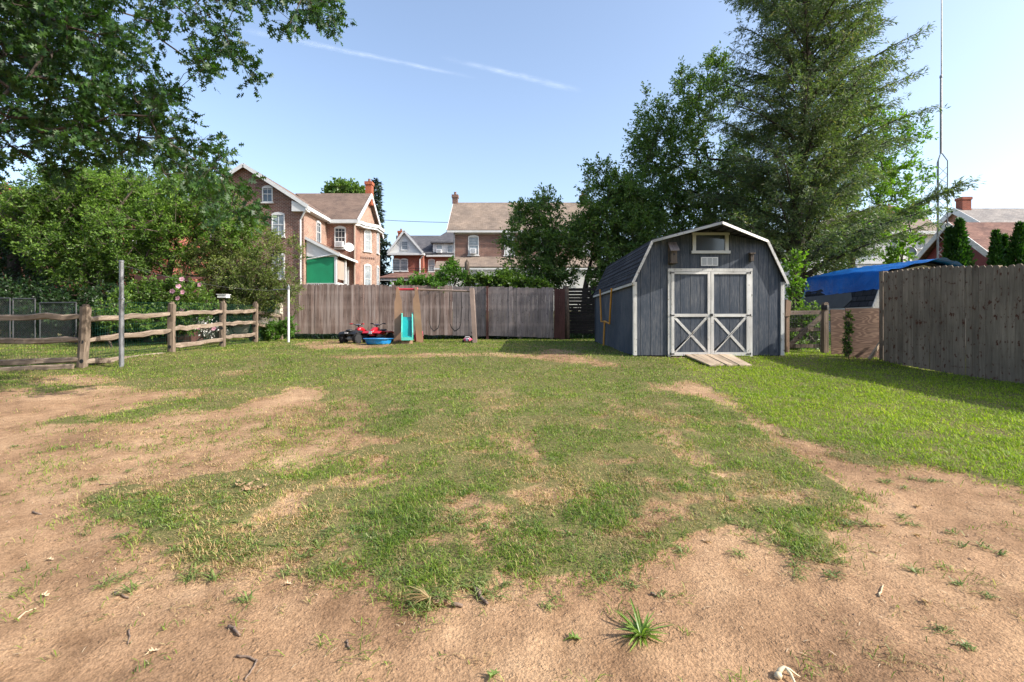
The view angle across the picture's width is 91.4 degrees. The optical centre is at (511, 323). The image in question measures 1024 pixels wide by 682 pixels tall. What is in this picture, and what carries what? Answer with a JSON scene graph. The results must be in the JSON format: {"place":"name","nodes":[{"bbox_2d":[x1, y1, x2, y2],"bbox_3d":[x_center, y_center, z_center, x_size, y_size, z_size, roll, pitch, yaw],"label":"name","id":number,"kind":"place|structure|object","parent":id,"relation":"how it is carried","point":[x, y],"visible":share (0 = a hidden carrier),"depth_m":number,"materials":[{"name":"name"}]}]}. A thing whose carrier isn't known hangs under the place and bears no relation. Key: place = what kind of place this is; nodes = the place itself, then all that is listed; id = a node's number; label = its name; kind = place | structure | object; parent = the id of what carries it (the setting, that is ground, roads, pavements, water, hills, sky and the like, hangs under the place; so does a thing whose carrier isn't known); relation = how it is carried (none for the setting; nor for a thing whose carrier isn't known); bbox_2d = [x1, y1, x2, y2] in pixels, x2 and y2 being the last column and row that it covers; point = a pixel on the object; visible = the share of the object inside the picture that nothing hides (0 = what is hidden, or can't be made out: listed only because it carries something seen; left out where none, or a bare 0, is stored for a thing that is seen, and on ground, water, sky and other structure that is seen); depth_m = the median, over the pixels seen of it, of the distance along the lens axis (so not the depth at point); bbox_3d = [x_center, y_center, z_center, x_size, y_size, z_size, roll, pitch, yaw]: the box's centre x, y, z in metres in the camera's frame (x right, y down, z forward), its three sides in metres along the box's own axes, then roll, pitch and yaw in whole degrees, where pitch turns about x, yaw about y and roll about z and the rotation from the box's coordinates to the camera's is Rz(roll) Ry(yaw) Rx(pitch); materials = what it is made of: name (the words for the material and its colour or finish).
{"place":"outdoors","nodes":[
{"label":"outdoors","id":0,"kind":"place"},
{"bbox_2d":[0,312,1023,681],"bbox_3d":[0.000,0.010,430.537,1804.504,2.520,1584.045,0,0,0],"label":"ground","id":1,"kind":"structure","parent":0,"point":[732,636],"depth_m":2.58,"materials":[{"name":"soil"}]},
{"bbox_2d":[0,298,10,336],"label":"chain link fence","id":2,"kind":"object","parent":1,"relation":"on","point":[9,314],"visible":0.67,"depth_m":13.98,"materials":[{"name":"grey metal"}]},
{"bbox_2d":[12,298,35,337],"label":"chain link gate","id":3,"kind":"structure","parent":2,"relation":"attached to","point":[34,322],"depth_m":14.00,"materials":[{"name":"grey metal"}]},
{"bbox_2d":[0,272,69,337],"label":"shrub","id":4,"kind":"object","parent":1,"relation":"on","point":[8,286],"visible":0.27,"depth_m":15.07,"materials":[{"name":"green plant"}]},
{"bbox_2d":[0,364,74,370],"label":"split rail","id":5,"kind":"object","parent":1,"relation":"on","point":[47,367],"visible":0.92,"depth_m":8.86,"materials":[{"name":"wood"}]},
{"bbox_2d":[0,176,84,337],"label":"leafy tree","id":6,"kind":"object","parent":1,"relation":"on","point":[11,265],"visible":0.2,"depth_m":17.46,"materials":[{"name":"green plant"}]},
{"bbox_2d":[3,279,101,337],"bbox_3d":[-13.557,-0.320,15.225,2.853,2.106,2.862,0,0,0],"label":"shrub","id":7,"kind":"object","parent":1,"relation":"on","point":[44,294],"visible":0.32,"depth_m":14.62,"materials":[{"name":"green plant"}]},
{"bbox_2d":[39,302,76,344],"bbox_3d":[-12.260,-0.009,13.500,1.212,1.154,0.040,0,0,10],"label":"chain link fence","id":8,"kind":"object","parent":1,"relation":"on","point":[40,325],"visible":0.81,"depth_m":13.49,"materials":[{"name":"grey metal"}]},
{"bbox_2d":[76,304,91,367],"bbox_3d":[-7.838,0.280,9.152,0.207,1.280,0.163,0,0,0],"label":"split rail post","id":9,"kind":"object","parent":1,"relation":"on","point":[84,331],"visible":0.98,"depth_m":9.09,"materials":[{"name":"brown wood"}]},
{"bbox_2d":[0,336,77,343],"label":"split rail","id":10,"kind":"object","parent":9,"relation":"attached to","point":[51,340],"visible":1,"depth_m":9.01,"materials":[{"name":"wood"}]},
{"bbox_2d":[0,357,77,365],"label":"split rail","id":11,"kind":"object","parent":9,"relation":"attached to","point":[8,362],"visible":1,"depth_m":8.99,"materials":[{"name":"wood"}]},
{"bbox_2d":[0,313,79,320],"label":"split rail","id":12,"kind":"object","parent":9,"relation":"attached to","point":[41,316],"visible":1,"depth_m":9.00,"materials":[{"name":"wood"}]},
{"bbox_2d":[86,353,161,363],"bbox_3d":[-7.729,0.701,10.180,0.105,0.148,2.081,0,0,6],"label":"split rail","id":13,"kind":"object","parent":9,"relation":"attached to","point":[99,360],"visible":0.52,"depth_m":9.54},
{"bbox_2d":[0,156,174,290],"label":"leafy tree","id":14,"kind":"object","parent":1,"relation":"on","point":[53,225],"visible":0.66,"depth_m":15.64,"materials":[{"name":"green plant"}]},
{"bbox_2d":[58,275,143,343],"bbox_3d":[-11.656,-0.324,14.983,2.804,2.194,2.816,0,0,39],"label":"shrub","id":15,"kind":"object","parent":1,"relation":"on","point":[92,293],"visible":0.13,"depth_m":14.35,"materials":[{"name":"green plant"}]},
{"bbox_2d":[0,182,209,295],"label":"brick house","id":16,"kind":"structure","parent":1,"relation":"on","point":[159,268],"depth_m":30.31,"materials":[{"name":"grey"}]},
{"bbox_2d":[45,234,174,293],"bbox_3d":[-12.469,-1.066,15.500,3.796,3.368,1.812,0,0,0],"label":"leafy tree","id":17,"kind":"object","parent":1,"relation":"on","point":[143,265],"visible":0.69,"depth_m":15.26,"materials":[{"name":"green plant"}]},
{"bbox_2d":[118,260,124,366],"bbox_3d":[-7.185,-0.132,9.200,0.097,2.074,0.097,0,0,0],"label":"clothes pole","id":18,"kind":"object","parent":1,"relation":"on","point":[121,298],"visible":0.94,"depth_m":9.17,"materials":[{"name":"metal"}]},
{"bbox_2d":[91,283,178,346],"bbox_3d":[-9.758,-0.237,12.981,1.905,1.796,1.732,0,0,0],"label":"shrub","id":19,"kind":"object","parent":1,"relation":"on","point":[140,309],"visible":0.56,"depth_m":12.82,"materials":[{"name":"green plant"}]},
{"bbox_2d":[0,302,278,366],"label":"wire fence","id":20,"kind":"object","parent":1,"relation":"on","point":[127,329],"visible":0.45,"depth_m":10.25,"materials":[{"name":"metal"}]},
{"bbox_2d":[32,156,276,274],"bbox_3d":[-11.914,-2.583,16.223,8.393,6.437,3.959,0,0,0],"label":"leafy tree","id":21,"kind":"object","parent":1,"relation":"on","point":[162,225],"visible":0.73,"depth_m":15.61,"materials":[{"name":"green plant"}]},
{"bbox_2d":[167,302,175,351],"bbox_3d":[-7.624,0.123,11.199,0.150,1.240,0.140,0,0,0],"label":"split rail post","id":22,"kind":"object","parent":1,"relation":"on","point":[171,341],"visible":0.94,"depth_m":11.15,"materials":[{"name":"brown wood"}]},
{"bbox_2d":[90,329,170,341],"bbox_3d":[-7.730,0.232,10.182,0.125,0.245,2.018,0,0,5],"label":"split rail","id":23,"kind":"object","parent":22,"relation":"attached to","point":[129,335],"visible":0.94,"depth_m":10.15,"materials":[{"name":"wood"}]},
{"bbox_2d":[91,312,169,321],"bbox_3d":[-7.735,-0.141,10.159,0.102,0.246,2.068,0,0,5],"label":"split rail","id":24,"kind":"object","parent":22,"relation":"attached to","point":[126,316],"visible":0.91,"depth_m":10.12,"materials":[{"name":"wood"}]},
{"bbox_2d":[175,322,222,330],"bbox_3d":[-7.540,0.065,12.051,0.103,0.203,1.711,0,0,7],"label":"split rail","id":25,"kind":"object","parent":22,"relation":"attached to","point":[188,327],"visible":1,"depth_m":11.94,"materials":[{"name":"wood"}]},
{"bbox_2d":[131,271,222,337],"bbox_3d":[-9.147,-0.386,13.605,2.521,2.068,1.486,0,0,0],"label":"hibiscus shrub","id":26,"kind":"object","parent":1,"relation":"on","point":[172,291],"visible":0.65,"depth_m":13.44,"materials":[{"name":"green plant"}]},
{"bbox_2d":[134,275,221,342],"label":"garden shed","id":27,"kind":"structure","parent":1,"relation":"on","point":[183,337],"depth_m":14.70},
{"bbox_2d":[0,0,357,236],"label":"oak tree","id":28,"kind":"object","parent":1,"relation":"on","point":[31,31],"visible":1,"depth_m":6.38,"materials":[{"name":"green plant"}]},
{"bbox_2d":[132,303,226,340],"bbox_3d":[-10.257,-0.183,15.202,2.679,1.783,2.735,0,0,0],"label":"shrub","id":29,"kind":"object","parent":1,"relation":"on","point":[211,321],"visible":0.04,"depth_m":14.77,"materials":[{"name":"green plant"}]},
{"bbox_2d":[183,316,229,340],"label":"shrub","id":30,"kind":"object","parent":1,"relation":"on","point":[210,331],"visible":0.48,"depth_m":13.92,"materials":[{"name":"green plant"}]},
{"bbox_2d":[219,301,225,346],"bbox_3d":[-7.459,0.061,12.898,0.142,1.293,0.138,0,0,0],"label":"split rail post","id":31,"kind":"object","parent":1,"relation":"on","point":[222,329],"visible":0.94,"depth_m":12.85,"materials":[{"name":"brown wood"}]},
{"bbox_2d":[176,338,222,347],"bbox_3d":[-7.544,0.454,12.061,0.107,0.181,1.684,0,0,7],"label":"split rail","id":32,"kind":"object","parent":31,"relation":"attached to","point":[195,343],"visible":0.99,"depth_m":11.98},
{"bbox_2d":[176,310,222,315],"bbox_3d":[-7.540,-0.262,12.055,0.108,0.198,1.711,0,0,7],"label":"split rail","id":33,"kind":"object","parent":31,"relation":"attached to","point":[186,313],"visible":0.97,"depth_m":11.95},
{"bbox_2d":[165,223,307,340],"bbox_3d":[-8.558,-1.252,15.622,4.619,3.793,2.345,0,0,0],"label":"leaning shrub","id":34,"kind":"object","parent":1,"relation":"on","point":[238,272],"visible":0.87,"depth_m":15.38,"materials":[{"name":"green plant"}]},
{"bbox_2d":[210,277,282,333],"bbox_3d":[-10.165,-0.658,18.324,3.525,2.484,2.535,0,0,0],"label":"shrub","id":35,"kind":"object","parent":1,"relation":"on","point":[231,318],"visible":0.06,"depth_m":18.15,"materials":[{"name":"green plant"}]},
{"bbox_2d":[226,303,282,334],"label":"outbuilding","id":36,"kind":"structure","parent":1,"relation":"on","point":[243,326],"depth_m":19.50,"materials":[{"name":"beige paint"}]},
{"bbox_2d":[253,302,257,341],"bbox_3d":[-7.696,0.001,14.999,0.146,1.328,0.140,0,0,0],"label":"split rail post","id":37,"kind":"object","parent":1,"relation":"on","point":[255,325],"visible":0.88,"depth_m":14.95,"materials":[{"name":"brown wood"}]},
{"bbox_2d":[252,315,300,340],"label":"weeds","id":38,"kind":"object","parent":1,"relation":"on","point":[278,328],"visible":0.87,"depth_m":15.70,"materials":[{"name":"green plant"}]},
{"bbox_2d":[273,284,289,341],"bbox_3d":[-6.878,-0.259,14.912,0.525,1.837,0.090,0,0,3],"label":"clothes pole","id":39,"kind":"object","parent":1,"relation":"on","point":[288,313],"visible":0.92,"depth_m":14.87,"materials":[{"name":"metal"}]},
{"bbox_2d":[188,163,384,296],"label":"brick house","id":40,"kind":"structure","parent":1,"relation":"on","point":[319,224],"depth_m":35.85,"materials":[{"name":"brown"}]},
{"bbox_2d":[261,185,273,203],"bbox_3d":[-16.610,-8.785,33.940,0.840,1.230,0.120,0,0,0],"label":"window","id":41,"kind":"structure","parent":40,"relation":"in","point":[267,191],"depth_m":33.97,"materials":[{"name":"white glass"}]},
{"bbox_2d":[271,212,285,237],"bbox_3d":[-15.880,-6.710,33.940,1.000,1.760,0.120,0,0,0],"label":"window","id":42,"kind":"structure","parent":40,"relation":"in","point":[280,220],"depth_m":33.98,"materials":[{"name":"white glass"}]},
{"bbox_2d":[333,226,345,249],"bbox_3d":[-13.120,-6.570,38.140,0.980,1.800,0.120,0,0,0],"label":"window","id":43,"kind":"structure","parent":40,"relation":"in","point":[339,231],"depth_m":38.16,"materials":[{"name":"white glass"}]},
{"bbox_2d":[320,176,364,192],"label":"leafy tree","id":44,"kind":"object","parent":1,"relation":"on","point":[340,185],"visible":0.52,"depth_m":54.67,"materials":[{"name":"green plant"}]},
{"bbox_2d":[338,323,373,343],"bbox_3d":[-4.568,0.282,14.710,0.610,0.600,0.922,0,0,22],"label":"toy quad","id":45,"kind":"object","parent":1,"relation":"on","point":[354,336],"visible":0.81,"depth_m":14.41,"materials":[{"name":"plastic"}]},
{"bbox_2d":[283,284,452,338],"bbox_3d":[-5.154,-0.391,17.888,6.089,2.082,0.147,0,0,1],"label":"board fence","id":46,"kind":"object","parent":1,"relation":"on","point":[333,308],"visible":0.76,"depth_m":17.83,"materials":[{"name":"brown wood"}]},
{"bbox_2d":[362,323,393,342],"bbox_3d":[-4.008,0.277,14.989,0.610,0.600,0.922,0,0,15],"label":"toy quad","id":47,"kind":"object","parent":1,"relation":"on","point":[376,332],"visible":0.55,"depth_m":14.75,"materials":[{"name":"plastic"}]},
{"bbox_2d":[371,177,391,285],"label":"spruce tree","id":48,"kind":"object","parent":1,"relation":"on","point":[377,194],"visible":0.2,"depth_m":59.74,"materials":[{"name":"green plant"}]},
{"bbox_2d":[401,312,412,343],"bbox_3d":[-2.990,0.121,14.274,0.327,0.916,0.940,0,0,-12],"label":"slide","id":49,"kind":"object","parent":1,"relation":"on","point":[406,330],"visible":0.98,"depth_m":14.13,"materials":[{"name":"teal plastic"}]},
{"bbox_2d":[380,229,452,286],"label":"brick house","id":50,"kind":"structure","parent":1,"relation":"on","point":[407,251],"depth_m":55.00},
{"bbox_2d":[390,269,450,292],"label":"vine","id":51,"kind":"object","parent":1,"relation":"on","point":[421,280],"visible":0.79,"depth_m":18.03,"materials":[{"name":"green plant"}]},
{"bbox_2d":[394,586,447,606],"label":"torn tuft","id":52,"kind":"object","parent":1,"relation":"on","point":[424,595],"visible":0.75,"depth_m":2.09,"materials":[{"name":"beige plant"}]},
{"bbox_2d":[272,332,594,339],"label":"undergrowth","id":53,"kind":"object","parent":1,"relation":"on","point":[336,336],"visible":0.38,"depth_m":18.00,"materials":[{"name":"green plant"}]},
{"bbox_2d":[394,287,476,342],"bbox_3d":[-2.291,-0.233,14.970,2.539,1.708,0.900,0,0,0],"label":"swing set","id":54,"kind":"object","parent":1,"relation":"on","point":[398,311],"visible":0.93,"depth_m":14.64,"materials":[{"name":"beige wood"}]},
{"bbox_2d":[426,255,473,301],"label":"vine","id":55,"kind":"object","parent":1,"relation":"on","point":[451,266],"visible":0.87,"depth_m":18.22,"materials":[{"name":"green plant"}]},
{"bbox_2d":[486,286,488,338],"bbox_3d":[-0.868,-0.335,17.570,0.081,1.970,0.100,0,0,0],"label":"fence post","id":56,"kind":"object","parent":1,"relation":"on","point":[487,312],"visible":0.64,"depth_m":17.52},
{"bbox_2d":[453,286,485,335],"bbox_3d":[-1.508,-0.451,17.698,1.204,1.778,0.054,0,0,7],"label":"board fence","id":57,"kind":"object","parent":56,"relation":"attached to","point":[464,320],"visible":0.92,"depth_m":17.69,"materials":[{"name":"grey wood"}]},
{"bbox_2d":[464,261,554,288],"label":"vine","id":58,"kind":"object","parent":1,"relation":"on","point":[504,278],"visible":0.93,"depth_m":17.92,"materials":[{"name":"green plant"}]},
{"bbox_2d":[0,382,1019,672],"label":"straw litter","id":59,"kind":"object","parent":1,"relation":"on","point":[458,516],"visible":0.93,"depth_m":2.52,"materials":[{"name":"plant"}]},
{"bbox_2d":[434,192,598,308],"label":"brick house","id":60,"kind":"structure","parent":1,"relation":"on","point":[477,226],"depth_m":40.00,"materials":[{"name":"beige"}]},
{"bbox_2d":[467,235,479,255],"bbox_3d":[-3.080,-6.250,39.940,0.980,1.700,0.120,0,0,0],"label":"window","id":61,"kind":"structure","parent":60,"relation":"in","point":[473,240],"depth_m":39.98,"materials":[{"name":"white glass"}]},
{"bbox_2d":[489,286,553,339],"bbox_3d":[0.320,-0.331,17.514,2.289,1.962,0.151,0,0,8],"label":"board fence","id":62,"kind":"object","parent":1,"relation":"on","point":[522,312],"visible":0.98,"depth_m":17.44,"materials":[{"name":"grey wood"}]},
{"bbox_2d":[492,182,581,288],"bbox_3d":[1.085,-2.667,20.247,3.879,6.294,3.370,0,0,0],"label":"leafy tree","id":63,"kind":"object","parent":1,"relation":"on","point":[548,260],"visible":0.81,"depth_m":19.94,"materials":[{"name":"green plant"}]},
{"bbox_2d":[554,289,564,338],"bbox_3d":[1.628,-0.341,17.154,0.378,1.731,0.022,0,0,17],"label":"board fence","id":64,"kind":"object","parent":1,"relation":"on","point":[559,313],"visible":0.9,"depth_m":17.14,"materials":[{"name":"wood"}]},
{"bbox_2d":[563,286,569,338],"bbox_3d":[1.937,-0.350,17.900,0.252,2.005,0.256,0,0,0],"label":"fence post","id":65,"kind":"object","parent":1,"relation":"on","point":[567,331],"visible":0.57,"depth_m":17.81,"materials":[{"name":"brown wood"}]},
{"bbox_2d":[569,286,595,335],"bbox_3d":[3.181,-0.375,18.665,2.492,2.050,0.130,0,0,0],"label":"slat fence","id":66,"kind":"object","parent":1,"relation":"on","point":[581,318],"visible":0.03,"depth_m":18.60,"materials":[{"name":"wood"}]},
{"bbox_2d":[599,288,611,344],"bbox_3d":[2.415,-0.180,13.050,0.098,1.536,1.646,0,0,0],"label":"toy goal","id":67,"kind":"object","parent":1,"relation":"on","point":[605,322],"visible":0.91,"depth_m":13.03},
{"bbox_2d":[558,151,674,330],"bbox_3d":[4.141,-3.088,19.475,4.868,7.231,3.805,0,0,0],"label":"leafy tree","id":68,"kind":"object","parent":1,"relation":"on","point":[631,221],"visible":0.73,"depth_m":18.88,"materials":[{"name":"green plant"}]},
{"bbox_2d":[613,596,672,650],"bbox_3d":[0.517,1.147,1.920,0.256,0.087,0.231,0,0,0],"label":"weed","id":69,"kind":"object","parent":1,"relation":"on","point":[640,629],"visible":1,"depth_m":1.93,"materials":[{"name":"plant"}]},
{"bbox_2d":[593,221,788,356],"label":"barn shed","id":70,"kind":"structure","parent":1,"relation":"on","point":[714,290],"depth_m":10.30,"materials":[{"name":"blue"}]},
{"bbox_2d":[668,242,679,264],"bbox_3d":[3.288,-1.447,10.184,0.180,0.464,0.229,0,0,0],"label":"birdhouse","id":71,"kind":"object","parent":70,"relation":"attached to","point":[673,247],"visible":1,"depth_m":10.15,"materials":[{"name":"brown wood"}]},
{"bbox_2d":[670,271,710,355],"bbox_3d":[3.660,-0.209,10.274,0.829,1.726,0.046,0,0,0],"label":"door","id":72,"kind":"structure","parent":70,"relation":"in","point":[690,290],"depth_m":10.28,"materials":[{"name":"blue"}]},
{"bbox_2d":[691,232,730,253],"bbox_3d":[4.087,-1.659,10.277,0.798,0.431,0.044,0,0,0],"label":"window","id":73,"kind":"structure","parent":70,"relation":"in","point":[702,242],"depth_m":10.29,"materials":[{"name":"beige glass"}]},
{"bbox_2d":[711,271,750,355],"bbox_3d":[4.493,-0.209,10.274,0.816,1.726,0.046,0,0,0],"label":"door","id":74,"kind":"structure","parent":70,"relation":"in","point":[730,290],"depth_m":10.28,"materials":[{"name":"blue"}]},
{"bbox_2d":[614,41,790,260],"bbox_3d":[8.030,-5.700,21.496,7.454,12.177,4.576,0,0,0],"label":"leafy tree","id":75,"kind":"object","parent":1,"relation":"on","point":[690,105],"visible":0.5,"depth_m":20.57,"materials":[{"name":"green plant"}]},
{"bbox_2d":[671,354,751,365],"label":"ramp","id":76,"kind":"structure","parent":1,"relation":"on","point":[717,359],"depth_m":9.71,"materials":[{"name":"brown wood"}]},
{"bbox_2d":[784,299,790,352],"bbox_3d":[6.028,0.059,10.960,0.131,1.186,0.120,0,0,0],"label":"post","id":77,"kind":"object","parent":1,"relation":"on","point":[787,306],"visible":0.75,"depth_m":10.92,"materials":[{"name":"wood"}]},
{"bbox_2d":[774,665,800,681],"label":"bone","id":78,"kind":"object","parent":1,"relation":"on","point":[779,672],"visible":1,"depth_m":1.71},
{"bbox_2d":[781,248,810,331],"bbox_3d":[7.849,-0.739,14.013,0.783,2.811,1.100,0,0,0],"label":"maple sapling","id":79,"kind":"object","parent":1,"relation":"on","point":[795,282],"visible":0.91,"depth_m":13.85,"materials":[{"name":"green plant"}]},
{"bbox_2d":[789,310,820,351],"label":"garden gate","id":80,"kind":"structure","parent":1,"relation":"on","point":[804,331],"depth_m":11.05,"materials":[{"name":"brown wood"}]},
{"bbox_2d":[790,300,830,349],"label":"shrub","id":81,"kind":"object","parent":1,"relation":"on","point":[812,335],"visible":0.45,"depth_m":12.08,"materials":[{"name":"green plant"}]},
{"bbox_2d":[821,302,828,352],"bbox_3d":[6.823,0.145,10.900,0.144,1.228,0.144,0,0,-23],"label":"gate post","id":82,"kind":"object","parent":1,"relation":"on","point":[824,327],"visible":0.93,"depth_m":10.85,"materials":[{"name":"brown wood"}]},
{"bbox_2d":[682,0,985,327],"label":"conifer tree","id":83,"kind":"object","parent":1,"relation":"on","point":[795,201],"visible":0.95,"depth_m":16.26,"materials":[{"name":"green plant"}]},
{"bbox_2d":[830,309,844,354],"bbox_3d":[6.927,0.178,10.598,0.351,0.972,0.016,0,0,3],"label":"plywood sheet","id":84,"kind":"object","parent":1,"relation":"on","point":[837,321],"visible":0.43,"depth_m":10.59,"materials":[{"name":"wood"}]},
{"bbox_2d":[659,349,1023,493],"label":"grass","id":85,"kind":"structure","parent":1,"relation":"on","point":[974,453],"depth_m":5.91,"materials":[{"name":"plant"}]},
{"bbox_2d":[840,310,855,358],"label":"vine","id":86,"kind":"object","parent":1,"relation":"on","point":[847,327],"visible":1,"depth_m":9.94,"materials":[{"name":"green plant"}]},
{"bbox_2d":[780,203,936,299],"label":"white house","id":87,"kind":"structure","parent":1,"relation":"on","point":[871,262],"depth_m":36.00,"materials":[{"name":"paint"}]},
{"bbox_2d":[781,68,938,272],"bbox_3d":[15.226,-5.574,22.397,6.892,11.734,4.672,0,0,0],"label":"leafy tree","id":88,"kind":"object","parent":1,"relation":"on","point":[886,188],"visible":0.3,"depth_m":21.85,"materials":[{"name":"green plant"}]},
{"bbox_2d":[845,308,878,357],"bbox_3d":[7.151,0.204,10.067,0.851,1.034,0.015,0,0,3],"label":"plywood sheet","id":89,"kind":"object","parent":1,"relation":"on","point":[865,338],"visible":0.43,"depth_m":10.06,"materials":[{"name":"wood"}]},
{"bbox_2d":[804,263,965,345],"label":"tarp shed","id":90,"kind":"structure","parent":1,"relation":"on","point":[865,299],"depth_m":13.29,"materials":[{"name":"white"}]},
{"bbox_2d":[803,293,851,308],"bbox_3d":[9.420,-0.652,15.095,0.160,0.445,2.490,0,0,0],"label":"grey tarp","id":91,"kind":"object","parent":90,"relation":"hanging from","point":[842,300],"visible":0.77,"depth_m":14.68,"materials":[{"name":"plastic"}]},
{"bbox_2d":[802,257,965,297],"bbox_3d":[10.821,-1.252,14.421,2.662,1.038,3.958,0,0,0],"label":"blue tarp","id":92,"kind":"object","parent":90,"relation":"on","point":[850,280],"visible":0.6,"depth_m":14.13,"materials":[{"name":"plastic"}]},
{"bbox_2d":[880,197,931,263],"bbox_3d":[15.340,-2.189,19.560,1.842,5.403,1.429,0,0,0],"label":"maple sapling","id":93,"kind":"object","parent":1,"relation":"on","point":[894,253],"visible":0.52,"depth_m":19.42,"materials":[{"name":"green plant"}]},
{"bbox_2d":[879,265,992,379],"bbox_3d":[7.438,-0.068,8.882,0.118,1.922,1.994,0,0,-9],"label":"stockade fence","id":94,"kind":"object","parent":1,"relation":"on","point":[923,315],"visible":0.98,"depth_m":8.71,"materials":[{"name":"grey wood"}]},
{"bbox_2d":[940,225,954,260],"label":"arborvitae","id":95,"kind":"object","parent":1,"relation":"on","point":[947,241],"visible":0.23,"depth_m":18.17,"materials":[{"name":"green plant"}]},
{"bbox_2d":[946,217,977,266],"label":"arborvitae","id":96,"kind":"object","parent":1,"relation":"on","point":[962,253],"visible":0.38,"depth_m":17.83,"materials":[{"name":"green plant"}]},
{"bbox_2d":[912,222,1015,266],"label":"red garage","id":97,"kind":"structure","parent":1,"relation":"on","point":[979,235],"depth_m":27.14,"materials":[{"name":"brick"}]},
{"bbox_2d":[936,197,1023,226],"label":"brick house","id":98,"kind":"structure","parent":1,"relation":"on","point":[967,212],"depth_m":44.63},
{"bbox_2d":[986,228,1008,266],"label":"arborvitae","id":99,"kind":"object","parent":1,"relation":"on","point":[995,255],"visible":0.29,"depth_m":17.51,"materials":[{"name":"green plant"}]},
{"bbox_2d":[992,263,1023,383],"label":"stockade fence","id":100,"kind":"object","parent":1,"relation":"on","point":[1008,323],"visible":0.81,"depth_m":7.69,"materials":[{"name":"grey wood"}]},
{"bbox_2d":[1004,220,1023,266],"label":"arborvitae","id":101,"kind":"object","parent":1,"relation":"on","point":[1015,249],"visible":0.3,"depth_m":17.32,"materials":[{"name":"green plant"}]},
{"bbox_2d":[0,338,1023,681],"bbox_3d":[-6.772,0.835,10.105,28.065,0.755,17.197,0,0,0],"label":"grass","id":102,"kind":"structure","parent":0,"point":[404,504],"depth_m":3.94,"materials":[{"name":"plant"}]},
{"bbox_2d":[0,374,1023,679],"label":"soil crumbs","id":103,"kind":"object","parent":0,"point":[388,470],"visible":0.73,"depth_m":3.84,"materials":[{"name":"soil"}]},
{"bbox_2d":[0,0,1023,285],"label":"sky","id":104,"kind":"structure","parent":0,"point":[481,101],"materials":[{"name":"blue"}]},
{"bbox_2d":[937,0,947,257],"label":"antenna tower","id":105,"kind":"structure","parent":0,"point":[941,152],"depth_m":22.06,"materials":[{"name":"metal"}]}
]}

